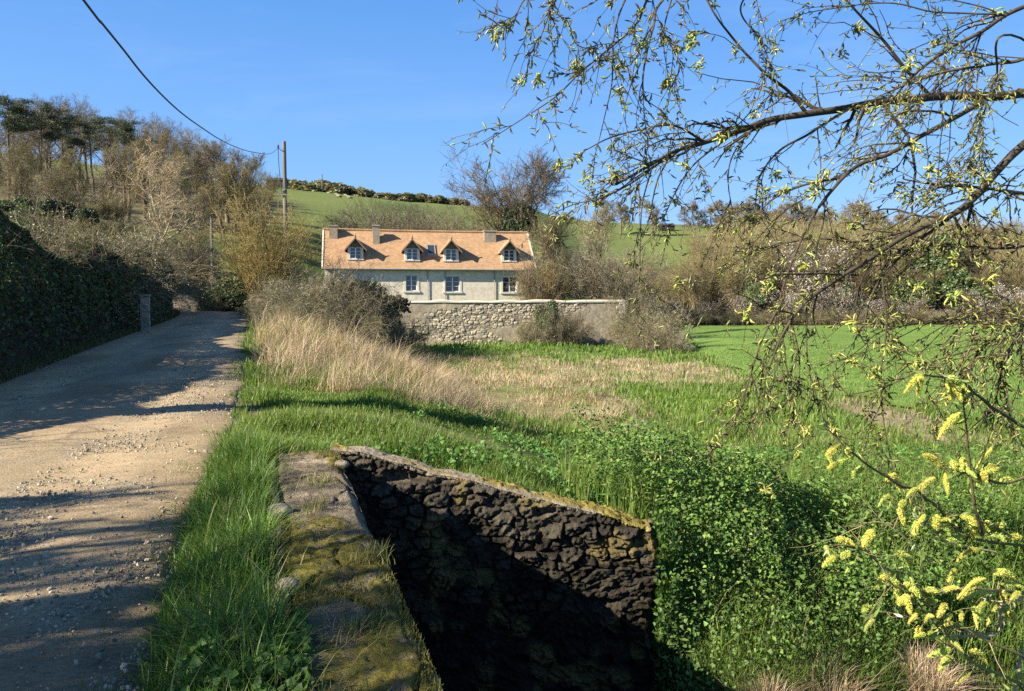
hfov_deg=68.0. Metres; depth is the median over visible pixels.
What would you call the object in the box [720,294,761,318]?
blossom shrub
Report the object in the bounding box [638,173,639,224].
post
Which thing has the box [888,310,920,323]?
bramble bush
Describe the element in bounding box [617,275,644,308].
osier thicket
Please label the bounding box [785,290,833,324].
blossom shrub
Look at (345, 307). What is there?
bramble bush
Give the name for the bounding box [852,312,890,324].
bramble bush
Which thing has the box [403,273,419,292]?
window
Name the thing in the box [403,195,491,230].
bare shrub
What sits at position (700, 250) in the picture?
osier thicket
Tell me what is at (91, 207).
bare shrub
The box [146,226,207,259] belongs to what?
bare shrub
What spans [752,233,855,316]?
blossom shrub
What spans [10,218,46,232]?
evergreen bush
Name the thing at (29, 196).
bare shrub
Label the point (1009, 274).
bare shrub
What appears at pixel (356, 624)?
parapet moss
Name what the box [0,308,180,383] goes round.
hedge foot grass
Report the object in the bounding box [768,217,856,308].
osier thicket
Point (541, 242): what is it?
bare shrub
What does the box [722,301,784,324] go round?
bramble bush
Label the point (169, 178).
bare tree
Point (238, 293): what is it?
evergreen bush
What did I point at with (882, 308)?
blossom shrub
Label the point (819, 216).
bare tree
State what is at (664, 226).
field shed
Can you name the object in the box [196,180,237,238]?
bare tree
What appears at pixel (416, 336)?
bramble bush
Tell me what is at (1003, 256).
osier thicket
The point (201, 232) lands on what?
bare shrub
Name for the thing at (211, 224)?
post
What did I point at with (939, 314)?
bramble bush
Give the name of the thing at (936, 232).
osier thicket
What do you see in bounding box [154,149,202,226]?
bare tree
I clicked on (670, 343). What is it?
bramble bush
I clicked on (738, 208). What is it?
bare tree
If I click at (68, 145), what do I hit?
pine tree
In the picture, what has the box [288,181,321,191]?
hedge bush
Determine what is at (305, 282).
bare shrub
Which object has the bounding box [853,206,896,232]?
bare tree
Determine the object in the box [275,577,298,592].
rubble stone
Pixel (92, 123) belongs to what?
pine tree
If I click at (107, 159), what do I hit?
bare tree
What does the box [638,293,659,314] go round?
blossom shrub
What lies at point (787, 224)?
osier thicket
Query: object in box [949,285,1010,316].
blossom shrub
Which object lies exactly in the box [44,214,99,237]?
bare shrub
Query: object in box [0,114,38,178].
bare tree
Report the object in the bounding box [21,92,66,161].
bare tree
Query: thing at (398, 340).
bramble bush
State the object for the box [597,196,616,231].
bare tree
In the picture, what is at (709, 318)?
bramble bush
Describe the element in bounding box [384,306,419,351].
bramble bush
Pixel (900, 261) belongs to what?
osier thicket
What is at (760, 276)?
bare shrub
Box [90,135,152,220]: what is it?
bare tree
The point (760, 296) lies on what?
evergreen bush
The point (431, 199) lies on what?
hedge bush
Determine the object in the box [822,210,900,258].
osier thicket
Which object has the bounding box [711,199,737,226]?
bare tree
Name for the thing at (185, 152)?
bare tree
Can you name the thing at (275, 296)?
bare shrub
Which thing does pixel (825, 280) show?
bare shrub
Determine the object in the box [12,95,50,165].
bare tree
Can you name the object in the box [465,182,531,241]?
bare tree
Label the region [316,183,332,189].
hedge bush
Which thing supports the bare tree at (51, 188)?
on the ground at (322, 205)
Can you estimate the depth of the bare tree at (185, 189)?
83.58 m
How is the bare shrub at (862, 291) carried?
on the ground at (322, 205)
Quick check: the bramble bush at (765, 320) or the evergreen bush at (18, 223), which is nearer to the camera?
the evergreen bush at (18, 223)
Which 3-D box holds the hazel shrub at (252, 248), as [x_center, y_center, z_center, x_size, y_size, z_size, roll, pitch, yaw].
[-14.204,-5.910,43.806,7.621,8.970,8.211,-3,4,-36]
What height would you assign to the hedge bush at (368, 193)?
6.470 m
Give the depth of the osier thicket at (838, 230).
113.75 m
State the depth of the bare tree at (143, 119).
128.79 m
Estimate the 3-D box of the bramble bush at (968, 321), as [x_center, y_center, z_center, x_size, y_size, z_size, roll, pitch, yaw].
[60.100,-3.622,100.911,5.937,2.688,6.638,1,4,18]
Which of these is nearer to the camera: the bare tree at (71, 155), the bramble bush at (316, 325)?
the bramble bush at (316, 325)
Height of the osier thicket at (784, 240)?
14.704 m
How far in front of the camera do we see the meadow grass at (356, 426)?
12.25 m
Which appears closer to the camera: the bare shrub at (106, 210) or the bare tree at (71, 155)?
the bare shrub at (106, 210)
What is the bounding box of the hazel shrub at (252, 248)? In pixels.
[199,170,334,304]
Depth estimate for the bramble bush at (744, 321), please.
99.52 m
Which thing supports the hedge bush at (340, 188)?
on the ground at (322, 205)
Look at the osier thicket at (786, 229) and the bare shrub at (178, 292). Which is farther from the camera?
the osier thicket at (786, 229)
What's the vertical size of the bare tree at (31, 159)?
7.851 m
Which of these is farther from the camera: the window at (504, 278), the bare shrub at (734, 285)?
the bare shrub at (734, 285)
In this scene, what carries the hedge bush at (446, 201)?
on the ground at (322, 205)
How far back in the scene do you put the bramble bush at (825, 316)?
99.41 m
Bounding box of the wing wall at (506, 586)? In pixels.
[329,442,661,690]
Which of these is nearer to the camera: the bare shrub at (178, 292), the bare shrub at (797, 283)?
the bare shrub at (178, 292)
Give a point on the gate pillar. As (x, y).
(144, 301)
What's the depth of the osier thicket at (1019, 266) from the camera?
110.94 m
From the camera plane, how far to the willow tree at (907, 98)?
4.12 m
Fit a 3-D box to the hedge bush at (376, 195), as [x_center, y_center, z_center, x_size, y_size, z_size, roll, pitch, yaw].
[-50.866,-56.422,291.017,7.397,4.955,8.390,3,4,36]
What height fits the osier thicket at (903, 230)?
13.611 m
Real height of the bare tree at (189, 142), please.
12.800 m
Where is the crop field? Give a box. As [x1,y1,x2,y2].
[682,324,1023,431]
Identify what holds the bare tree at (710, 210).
on the ground at (322, 205)
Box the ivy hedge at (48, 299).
[0,205,183,367]
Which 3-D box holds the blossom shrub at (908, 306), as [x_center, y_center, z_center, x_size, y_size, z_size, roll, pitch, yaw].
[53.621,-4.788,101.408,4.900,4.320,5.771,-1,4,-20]
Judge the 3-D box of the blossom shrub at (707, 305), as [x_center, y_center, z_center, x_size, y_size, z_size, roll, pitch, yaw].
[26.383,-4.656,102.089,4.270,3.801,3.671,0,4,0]
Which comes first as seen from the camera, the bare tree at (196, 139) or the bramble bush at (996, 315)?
the bramble bush at (996, 315)
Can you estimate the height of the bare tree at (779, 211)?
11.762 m
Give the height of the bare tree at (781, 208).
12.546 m
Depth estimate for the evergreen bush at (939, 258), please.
106.65 m
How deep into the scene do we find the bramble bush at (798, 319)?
99.14 m
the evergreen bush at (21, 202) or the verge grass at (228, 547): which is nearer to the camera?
the verge grass at (228, 547)
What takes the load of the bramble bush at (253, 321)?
on the ground at (322, 205)
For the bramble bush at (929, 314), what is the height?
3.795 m
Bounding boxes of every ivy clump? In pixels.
[36,197,76,231]
[71,207,99,238]
[499,205,538,259]
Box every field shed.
[266,178,288,188]
[658,223,674,230]
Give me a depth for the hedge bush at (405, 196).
287.83 m
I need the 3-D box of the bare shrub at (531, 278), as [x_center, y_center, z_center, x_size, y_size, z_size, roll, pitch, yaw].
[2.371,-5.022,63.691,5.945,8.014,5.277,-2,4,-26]
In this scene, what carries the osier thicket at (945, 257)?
on the ground at (322, 205)
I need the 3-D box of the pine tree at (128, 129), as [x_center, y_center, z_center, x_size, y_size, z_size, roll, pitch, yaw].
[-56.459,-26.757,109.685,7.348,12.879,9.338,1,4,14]
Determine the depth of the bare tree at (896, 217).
203.24 m
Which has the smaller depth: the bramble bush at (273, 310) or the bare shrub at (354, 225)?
the bramble bush at (273, 310)
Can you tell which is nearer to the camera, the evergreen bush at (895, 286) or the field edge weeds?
the field edge weeds
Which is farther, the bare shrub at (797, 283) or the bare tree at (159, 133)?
the bare tree at (159, 133)
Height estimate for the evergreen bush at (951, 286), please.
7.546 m
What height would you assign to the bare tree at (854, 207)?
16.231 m
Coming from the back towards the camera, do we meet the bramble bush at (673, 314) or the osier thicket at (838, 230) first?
the osier thicket at (838, 230)
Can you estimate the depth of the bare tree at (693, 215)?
233.32 m
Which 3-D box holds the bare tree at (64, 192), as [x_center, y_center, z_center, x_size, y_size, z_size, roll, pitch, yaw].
[-35.247,-10.951,59.784,4.781,7.607,4.942,-1,4,-16]
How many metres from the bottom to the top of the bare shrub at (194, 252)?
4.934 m
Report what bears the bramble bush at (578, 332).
on the ground at (322, 205)
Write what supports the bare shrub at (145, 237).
on the ground at (322, 205)
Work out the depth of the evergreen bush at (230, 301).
46.07 m
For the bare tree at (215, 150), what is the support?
on the ground at (322, 205)
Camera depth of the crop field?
57.49 m
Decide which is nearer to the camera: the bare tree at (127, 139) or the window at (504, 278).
the window at (504, 278)
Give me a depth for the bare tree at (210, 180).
110.72 m
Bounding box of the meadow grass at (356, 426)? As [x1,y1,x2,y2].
[202,310,1023,690]
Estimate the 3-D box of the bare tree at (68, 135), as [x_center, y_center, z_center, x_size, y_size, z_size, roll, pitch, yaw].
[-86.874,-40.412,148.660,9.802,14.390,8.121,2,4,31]
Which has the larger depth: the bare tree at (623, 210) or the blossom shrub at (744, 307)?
the bare tree at (623, 210)
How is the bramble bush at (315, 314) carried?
on the ground at (322, 205)
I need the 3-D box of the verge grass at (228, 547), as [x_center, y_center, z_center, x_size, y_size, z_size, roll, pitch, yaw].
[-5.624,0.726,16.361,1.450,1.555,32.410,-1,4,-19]
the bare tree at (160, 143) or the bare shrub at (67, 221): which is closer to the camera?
the bare shrub at (67, 221)
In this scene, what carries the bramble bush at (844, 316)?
on the ground at (322, 205)
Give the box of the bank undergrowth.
[167,397,1023,690]
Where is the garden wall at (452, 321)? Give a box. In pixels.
[400,299,624,344]
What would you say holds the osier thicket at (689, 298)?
on the ground at (322, 205)
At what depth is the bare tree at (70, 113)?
137.90 m
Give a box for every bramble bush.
[231,268,346,314]
[232,275,356,323]
[241,294,310,321]
[244,311,273,326]
[245,259,392,338]
[263,312,297,325]
[281,266,406,348]
[286,303,341,329]
[299,293,393,350]
[303,319,329,332]
[336,329,394,353]
[351,282,409,351]
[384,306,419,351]
[393,310,436,347]
[510,310,541,344]
[528,300,579,345]
[553,296,597,345]
[617,292,698,351]
[628,324,662,351]
[655,307,691,320]
[655,327,692,351]
[673,302,719,324]
[680,304,726,324]
[707,308,750,325]
[714,307,754,324]
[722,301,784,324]
[753,311,788,324]
[757,309,813,324]
[770,305,834,324]
[792,305,847,324]
[805,306,865,324]
[828,305,884,324]
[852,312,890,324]
[860,312,905,324]
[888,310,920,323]
[896,306,953,324]
[920,309,955,324]
[924,305,985,324]
[947,310,986,323]
[960,303,1004,322]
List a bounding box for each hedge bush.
[288,179,302,182]
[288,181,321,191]
[304,179,331,190]
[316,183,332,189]
[323,182,349,195]
[347,185,365,194]
[350,187,375,197]
[372,192,384,198]
[381,192,398,199]
[396,192,415,201]
[409,192,426,201]
[425,194,445,202]
[438,197,451,204]
[449,198,459,204]
[456,199,469,205]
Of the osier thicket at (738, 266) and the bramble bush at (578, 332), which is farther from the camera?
the osier thicket at (738, 266)
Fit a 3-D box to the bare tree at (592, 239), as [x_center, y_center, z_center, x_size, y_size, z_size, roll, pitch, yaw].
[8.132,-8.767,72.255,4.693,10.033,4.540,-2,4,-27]
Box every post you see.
[210,216,213,289]
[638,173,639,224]
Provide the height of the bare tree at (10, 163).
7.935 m
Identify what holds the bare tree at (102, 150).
on the ground at (322, 205)
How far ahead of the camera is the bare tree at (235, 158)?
100.27 m
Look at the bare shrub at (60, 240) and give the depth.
26.90 m
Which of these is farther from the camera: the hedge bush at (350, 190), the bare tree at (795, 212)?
the hedge bush at (350, 190)
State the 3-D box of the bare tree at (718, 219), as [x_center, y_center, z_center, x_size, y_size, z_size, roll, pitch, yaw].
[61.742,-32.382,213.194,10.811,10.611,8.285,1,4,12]
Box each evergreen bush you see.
[0,196,36,221]
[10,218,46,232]
[13,225,65,252]
[117,253,184,293]
[184,213,196,232]
[196,275,251,310]
[216,296,249,311]
[739,276,781,314]
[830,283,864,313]
[890,276,938,311]
[897,233,965,312]
[927,270,995,313]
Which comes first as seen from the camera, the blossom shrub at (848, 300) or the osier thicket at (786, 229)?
the blossom shrub at (848, 300)
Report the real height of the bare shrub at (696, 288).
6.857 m
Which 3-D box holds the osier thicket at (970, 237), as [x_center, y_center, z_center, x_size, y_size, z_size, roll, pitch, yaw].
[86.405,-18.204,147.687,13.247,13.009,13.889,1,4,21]
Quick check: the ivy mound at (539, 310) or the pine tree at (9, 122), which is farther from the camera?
the pine tree at (9, 122)
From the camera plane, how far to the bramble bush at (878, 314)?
99.15 m
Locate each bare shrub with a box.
[0,176,76,207]
[1,184,211,334]
[3,203,242,307]
[7,205,203,323]
[14,185,119,213]
[15,209,48,225]
[34,215,206,319]
[36,194,56,204]
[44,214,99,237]
[57,229,246,311]
[62,216,136,243]
[77,189,137,222]
[79,201,103,213]
[91,211,150,245]
[145,231,232,289]
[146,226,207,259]
[170,222,210,249]
[170,236,232,290]
[187,291,229,311]
[245,244,368,305]
[253,270,325,305]
[254,283,299,311]
[263,256,391,332]
[298,286,376,331]
[315,189,432,235]
[378,197,459,230]
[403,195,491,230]
[502,251,576,302]
[503,239,575,302]
[522,211,579,299]
[537,221,694,322]
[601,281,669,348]
[683,272,715,310]
[712,268,758,306]
[736,258,769,314]
[777,262,814,307]
[812,258,847,300]
[846,268,884,313]
[867,262,908,313]
[907,268,942,305]
[933,266,963,314]
[972,266,1006,309]
[988,265,1022,301]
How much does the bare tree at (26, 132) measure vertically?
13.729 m
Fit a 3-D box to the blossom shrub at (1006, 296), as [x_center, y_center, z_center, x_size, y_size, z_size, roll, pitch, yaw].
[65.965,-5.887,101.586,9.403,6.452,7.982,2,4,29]
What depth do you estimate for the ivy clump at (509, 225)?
86.56 m
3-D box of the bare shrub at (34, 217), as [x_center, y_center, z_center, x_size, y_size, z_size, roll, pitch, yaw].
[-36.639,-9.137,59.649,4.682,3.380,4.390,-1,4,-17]
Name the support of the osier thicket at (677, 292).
on the ground at (322, 205)
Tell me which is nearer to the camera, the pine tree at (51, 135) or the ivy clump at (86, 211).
the ivy clump at (86, 211)
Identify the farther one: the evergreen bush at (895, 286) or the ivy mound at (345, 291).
the evergreen bush at (895, 286)
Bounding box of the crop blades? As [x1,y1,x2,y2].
[700,342,1023,432]
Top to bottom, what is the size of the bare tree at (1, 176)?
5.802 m
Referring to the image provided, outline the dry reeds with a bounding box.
[237,297,763,438]
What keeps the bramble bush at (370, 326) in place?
on the ground at (322, 205)
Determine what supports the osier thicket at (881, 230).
on the ground at (322, 205)
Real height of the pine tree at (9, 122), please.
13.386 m
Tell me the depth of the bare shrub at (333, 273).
42.82 m
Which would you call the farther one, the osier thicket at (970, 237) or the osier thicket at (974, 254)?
the osier thicket at (970, 237)
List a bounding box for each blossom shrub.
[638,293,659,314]
[652,299,683,314]
[694,297,722,316]
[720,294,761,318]
[746,287,805,323]
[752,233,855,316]
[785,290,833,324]
[809,281,860,323]
[850,294,896,322]
[896,297,932,322]
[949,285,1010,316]
[979,278,1023,313]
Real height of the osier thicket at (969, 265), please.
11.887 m
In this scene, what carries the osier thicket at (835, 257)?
on the ground at (322, 205)
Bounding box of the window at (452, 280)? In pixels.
[443,274,462,292]
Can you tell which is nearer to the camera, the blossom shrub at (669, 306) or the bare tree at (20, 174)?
the bare tree at (20, 174)
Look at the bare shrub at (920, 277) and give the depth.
104.38 m
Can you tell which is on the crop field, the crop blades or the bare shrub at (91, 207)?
the crop blades
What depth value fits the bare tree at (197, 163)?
101.75 m
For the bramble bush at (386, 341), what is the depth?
34.11 m
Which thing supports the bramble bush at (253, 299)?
on the ground at (322, 205)
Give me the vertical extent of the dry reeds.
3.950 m
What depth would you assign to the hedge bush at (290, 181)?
291.45 m
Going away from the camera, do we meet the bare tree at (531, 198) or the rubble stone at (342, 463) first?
the rubble stone at (342, 463)
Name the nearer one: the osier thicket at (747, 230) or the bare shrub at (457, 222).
the bare shrub at (457, 222)
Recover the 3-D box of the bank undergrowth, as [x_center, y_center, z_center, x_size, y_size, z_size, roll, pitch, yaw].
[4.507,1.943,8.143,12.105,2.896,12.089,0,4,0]
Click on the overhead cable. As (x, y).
(120, 46)
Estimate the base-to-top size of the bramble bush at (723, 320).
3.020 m
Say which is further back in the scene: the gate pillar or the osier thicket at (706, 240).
the osier thicket at (706, 240)
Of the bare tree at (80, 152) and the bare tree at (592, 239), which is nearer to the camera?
the bare tree at (592, 239)
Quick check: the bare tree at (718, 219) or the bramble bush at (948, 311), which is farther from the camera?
the bare tree at (718, 219)
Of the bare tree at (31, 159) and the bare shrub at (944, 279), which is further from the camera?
the bare shrub at (944, 279)
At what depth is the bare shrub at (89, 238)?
54.41 m
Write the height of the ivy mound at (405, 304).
4.051 m
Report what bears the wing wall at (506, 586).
on the ground at (322, 205)
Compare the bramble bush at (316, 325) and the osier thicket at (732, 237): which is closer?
the bramble bush at (316, 325)
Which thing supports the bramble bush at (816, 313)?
on the ground at (322, 205)
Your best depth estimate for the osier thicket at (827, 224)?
159.69 m
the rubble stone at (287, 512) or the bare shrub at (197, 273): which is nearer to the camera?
the rubble stone at (287, 512)
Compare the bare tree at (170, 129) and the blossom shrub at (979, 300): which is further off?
the bare tree at (170, 129)
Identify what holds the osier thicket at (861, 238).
on the ground at (322, 205)
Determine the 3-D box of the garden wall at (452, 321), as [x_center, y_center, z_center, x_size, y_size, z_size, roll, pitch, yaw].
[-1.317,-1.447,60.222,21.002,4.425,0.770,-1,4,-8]
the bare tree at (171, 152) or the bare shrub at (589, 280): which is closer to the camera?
the bare shrub at (589, 280)
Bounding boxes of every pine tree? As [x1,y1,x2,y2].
[0,95,56,198]
[16,100,71,195]
[49,121,80,173]
[55,111,116,204]
[97,118,157,201]
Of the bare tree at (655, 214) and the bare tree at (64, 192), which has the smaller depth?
the bare tree at (64, 192)
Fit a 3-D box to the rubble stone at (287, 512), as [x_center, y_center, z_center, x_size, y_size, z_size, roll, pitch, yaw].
[-1.573,1.125,5.150,0.177,0.110,0.140,0,4,0]
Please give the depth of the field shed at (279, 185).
202.84 m
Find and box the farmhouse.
[321,224,535,302]
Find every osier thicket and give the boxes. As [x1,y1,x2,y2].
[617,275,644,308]
[642,278,664,306]
[650,270,675,304]
[663,248,728,310]
[665,261,694,308]
[671,238,772,316]
[675,219,734,265]
[678,223,756,310]
[688,217,798,313]
[708,217,818,317]
[713,210,780,251]
[726,209,804,244]
[726,218,833,308]
[757,213,810,235]
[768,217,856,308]
[779,223,822,250]
[783,219,870,306]
[803,222,907,313]
[815,213,864,238]
[818,216,910,309]
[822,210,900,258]
[837,225,924,312]
[857,217,912,240]
[860,231,933,308]
[868,214,929,247]
[895,228,975,313]
[900,214,976,243]
[911,215,982,241]
[917,240,1017,309]
[918,230,1006,310]
[936,223,996,253]
[962,233,1023,306]
[968,243,1023,304]
[969,211,1023,259]
[970,220,1022,240]
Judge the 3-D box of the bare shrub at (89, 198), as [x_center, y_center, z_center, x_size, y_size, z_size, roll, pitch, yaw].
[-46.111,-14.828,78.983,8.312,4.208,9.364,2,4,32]
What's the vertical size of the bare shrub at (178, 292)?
5.378 m
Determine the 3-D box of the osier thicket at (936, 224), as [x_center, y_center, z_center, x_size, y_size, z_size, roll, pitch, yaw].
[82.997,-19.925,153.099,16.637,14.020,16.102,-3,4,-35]
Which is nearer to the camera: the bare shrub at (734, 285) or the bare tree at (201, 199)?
the bare tree at (201, 199)
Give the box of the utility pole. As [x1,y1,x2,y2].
[274,141,288,285]
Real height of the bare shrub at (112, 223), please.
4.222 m
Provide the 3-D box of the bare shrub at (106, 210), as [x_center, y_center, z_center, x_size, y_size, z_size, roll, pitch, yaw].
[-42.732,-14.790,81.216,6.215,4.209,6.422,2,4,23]
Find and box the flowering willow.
[790,346,1023,690]
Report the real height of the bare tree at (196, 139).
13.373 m
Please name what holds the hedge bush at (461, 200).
on the ground at (322, 205)
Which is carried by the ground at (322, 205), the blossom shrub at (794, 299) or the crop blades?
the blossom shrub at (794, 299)
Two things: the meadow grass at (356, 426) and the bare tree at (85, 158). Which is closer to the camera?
the meadow grass at (356, 426)
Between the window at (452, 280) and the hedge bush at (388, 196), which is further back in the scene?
the hedge bush at (388, 196)
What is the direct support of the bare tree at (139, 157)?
on the ground at (322, 205)
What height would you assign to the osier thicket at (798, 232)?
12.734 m
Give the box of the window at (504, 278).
[500,275,518,293]
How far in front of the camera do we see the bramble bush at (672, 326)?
53.43 m
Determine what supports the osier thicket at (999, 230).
on the ground at (322, 205)
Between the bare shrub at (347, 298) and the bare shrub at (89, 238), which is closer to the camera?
the bare shrub at (347, 298)
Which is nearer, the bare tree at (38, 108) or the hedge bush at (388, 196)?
the bare tree at (38, 108)
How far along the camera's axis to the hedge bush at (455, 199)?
293.02 m
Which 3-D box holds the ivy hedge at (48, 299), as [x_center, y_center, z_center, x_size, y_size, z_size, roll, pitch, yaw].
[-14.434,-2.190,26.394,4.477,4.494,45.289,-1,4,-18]
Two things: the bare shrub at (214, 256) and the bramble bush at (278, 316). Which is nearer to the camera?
the bramble bush at (278, 316)
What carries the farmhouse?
on the ground at (322, 205)
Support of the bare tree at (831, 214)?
on the ground at (322, 205)
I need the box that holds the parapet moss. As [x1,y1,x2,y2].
[279,449,442,690]
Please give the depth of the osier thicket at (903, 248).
114.57 m
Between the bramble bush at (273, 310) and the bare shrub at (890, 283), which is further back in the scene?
the bare shrub at (890, 283)
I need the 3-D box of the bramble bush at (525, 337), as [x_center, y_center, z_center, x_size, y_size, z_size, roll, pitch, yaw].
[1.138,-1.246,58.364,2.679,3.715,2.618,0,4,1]
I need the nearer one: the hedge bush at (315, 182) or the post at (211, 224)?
the post at (211, 224)
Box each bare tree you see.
[0,92,26,171]
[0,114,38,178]
[0,142,31,197]
[0,158,9,188]
[1,100,54,164]
[3,135,37,197]
[7,163,39,197]
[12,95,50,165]
[14,142,52,188]
[17,97,70,172]
[18,118,79,172]
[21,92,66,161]
[24,159,94,226]
[38,173,63,199]
[43,95,105,188]
[44,102,87,163]
[46,93,97,177]
[52,147,94,207]
[63,106,108,181]
[76,152,128,204]
[80,119,135,191]
[84,116,121,186]
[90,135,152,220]
[99,106,159,184]
[101,134,209,250]
[107,114,154,181]
[119,124,173,201]
[125,137,164,219]
[142,112,184,192]
[144,118,190,187]
[145,130,190,197]
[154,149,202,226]
[157,150,209,233]
[158,137,197,205]
[160,128,202,187]
[162,127,207,201]
[185,145,214,220]
[186,188,216,232]
[193,135,240,222]
[193,140,228,216]
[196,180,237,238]
[208,158,249,233]
[209,160,239,226]
[214,148,267,229]
[231,156,280,233]
[248,170,287,231]
[424,141,586,264]
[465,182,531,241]
[571,203,619,297]
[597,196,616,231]
[600,200,630,234]
[641,199,662,235]
[677,199,708,237]
[697,204,718,234]
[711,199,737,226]
[712,212,738,232]
[729,201,748,226]
[740,197,768,228]
[758,205,787,226]
[767,209,795,229]
[779,196,815,230]
[798,204,832,229]
[820,207,835,227]
[836,193,872,229]
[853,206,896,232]
[886,209,919,231]
[913,209,941,238]
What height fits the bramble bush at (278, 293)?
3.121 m
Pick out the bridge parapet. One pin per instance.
(385, 672)
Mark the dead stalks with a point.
(936, 680)
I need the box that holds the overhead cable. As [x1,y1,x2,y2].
[82,0,277,153]
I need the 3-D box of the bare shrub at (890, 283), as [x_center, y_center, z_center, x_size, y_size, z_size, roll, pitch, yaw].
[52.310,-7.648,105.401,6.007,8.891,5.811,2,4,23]
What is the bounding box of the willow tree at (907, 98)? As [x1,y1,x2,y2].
[441,0,1023,527]
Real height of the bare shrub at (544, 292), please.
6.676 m
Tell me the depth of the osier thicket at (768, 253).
108.18 m
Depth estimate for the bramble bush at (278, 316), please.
28.88 m
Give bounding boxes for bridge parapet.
[268,450,441,690]
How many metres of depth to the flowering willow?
2.24 m
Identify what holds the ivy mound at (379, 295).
on the ground at (322, 205)
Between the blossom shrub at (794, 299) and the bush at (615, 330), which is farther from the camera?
the blossom shrub at (794, 299)
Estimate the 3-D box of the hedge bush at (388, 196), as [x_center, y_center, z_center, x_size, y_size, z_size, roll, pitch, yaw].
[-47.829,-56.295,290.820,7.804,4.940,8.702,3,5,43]
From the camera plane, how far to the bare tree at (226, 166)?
98.57 m
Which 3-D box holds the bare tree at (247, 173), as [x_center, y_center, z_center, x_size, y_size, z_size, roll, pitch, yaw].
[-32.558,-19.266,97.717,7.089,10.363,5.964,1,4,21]
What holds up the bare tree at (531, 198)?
on the ground at (322, 205)
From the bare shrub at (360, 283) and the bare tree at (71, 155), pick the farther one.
the bare tree at (71, 155)
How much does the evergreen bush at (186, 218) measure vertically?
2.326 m
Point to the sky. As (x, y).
(368, 94)
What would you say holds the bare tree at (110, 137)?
on the ground at (322, 205)
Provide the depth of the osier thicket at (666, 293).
110.97 m
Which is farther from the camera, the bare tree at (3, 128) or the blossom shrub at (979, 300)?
the bare tree at (3, 128)
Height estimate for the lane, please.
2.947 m
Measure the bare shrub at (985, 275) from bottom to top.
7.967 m
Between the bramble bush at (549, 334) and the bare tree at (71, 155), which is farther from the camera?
the bare tree at (71, 155)
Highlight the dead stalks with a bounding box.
[685,490,1023,690]
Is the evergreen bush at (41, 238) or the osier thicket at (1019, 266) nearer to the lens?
the evergreen bush at (41, 238)
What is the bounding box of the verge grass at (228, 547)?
[78,322,386,690]
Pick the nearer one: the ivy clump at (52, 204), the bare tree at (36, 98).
the ivy clump at (52, 204)
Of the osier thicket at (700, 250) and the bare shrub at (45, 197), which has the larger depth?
the osier thicket at (700, 250)
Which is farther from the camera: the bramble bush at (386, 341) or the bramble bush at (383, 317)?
the bramble bush at (383, 317)
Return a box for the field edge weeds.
[832,393,1023,450]
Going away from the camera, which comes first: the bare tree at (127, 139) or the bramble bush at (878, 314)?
the bramble bush at (878, 314)
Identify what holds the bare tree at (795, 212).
on the ground at (322, 205)
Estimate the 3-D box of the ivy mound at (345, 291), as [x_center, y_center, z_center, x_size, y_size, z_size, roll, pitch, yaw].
[-10.418,-1.468,45.865,2.636,4.603,4.440,-2,4,-28]
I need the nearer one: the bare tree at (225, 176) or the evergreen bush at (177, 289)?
the evergreen bush at (177, 289)
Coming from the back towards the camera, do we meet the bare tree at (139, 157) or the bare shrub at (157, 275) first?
the bare tree at (139, 157)
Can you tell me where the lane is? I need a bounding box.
[0,293,249,690]
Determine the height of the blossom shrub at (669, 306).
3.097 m
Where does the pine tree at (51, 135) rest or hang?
on the ground at (322, 205)
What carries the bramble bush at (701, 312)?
on the ground at (322, 205)
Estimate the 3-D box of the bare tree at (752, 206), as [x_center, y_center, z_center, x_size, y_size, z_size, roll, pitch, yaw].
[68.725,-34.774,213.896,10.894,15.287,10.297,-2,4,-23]
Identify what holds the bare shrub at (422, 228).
on the ground at (322, 205)
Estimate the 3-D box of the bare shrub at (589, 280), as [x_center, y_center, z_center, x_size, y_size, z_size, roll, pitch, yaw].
[8.017,-6.314,64.290,13.307,8.994,11.833,3,5,40]
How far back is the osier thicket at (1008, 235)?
145.50 m
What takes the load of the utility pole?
on the ground at (322, 205)
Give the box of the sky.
[0,0,1023,232]
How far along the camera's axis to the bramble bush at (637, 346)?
51.83 m
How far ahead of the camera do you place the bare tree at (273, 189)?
94.14 m
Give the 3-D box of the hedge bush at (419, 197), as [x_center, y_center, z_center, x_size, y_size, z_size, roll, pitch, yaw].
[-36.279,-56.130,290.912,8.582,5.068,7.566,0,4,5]
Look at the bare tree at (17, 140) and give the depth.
95.74 m
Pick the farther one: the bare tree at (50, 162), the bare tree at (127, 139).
the bare tree at (127, 139)
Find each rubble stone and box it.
[267,503,292,519]
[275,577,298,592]
[335,460,348,468]
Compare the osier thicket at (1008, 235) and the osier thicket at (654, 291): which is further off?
the osier thicket at (1008, 235)
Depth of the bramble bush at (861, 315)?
99.48 m
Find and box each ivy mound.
[325,283,359,317]
[344,279,402,325]
[382,294,411,336]
[534,299,558,342]
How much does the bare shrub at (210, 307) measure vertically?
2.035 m
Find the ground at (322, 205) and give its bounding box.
[0,155,1023,690]
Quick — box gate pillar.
[139,294,150,330]

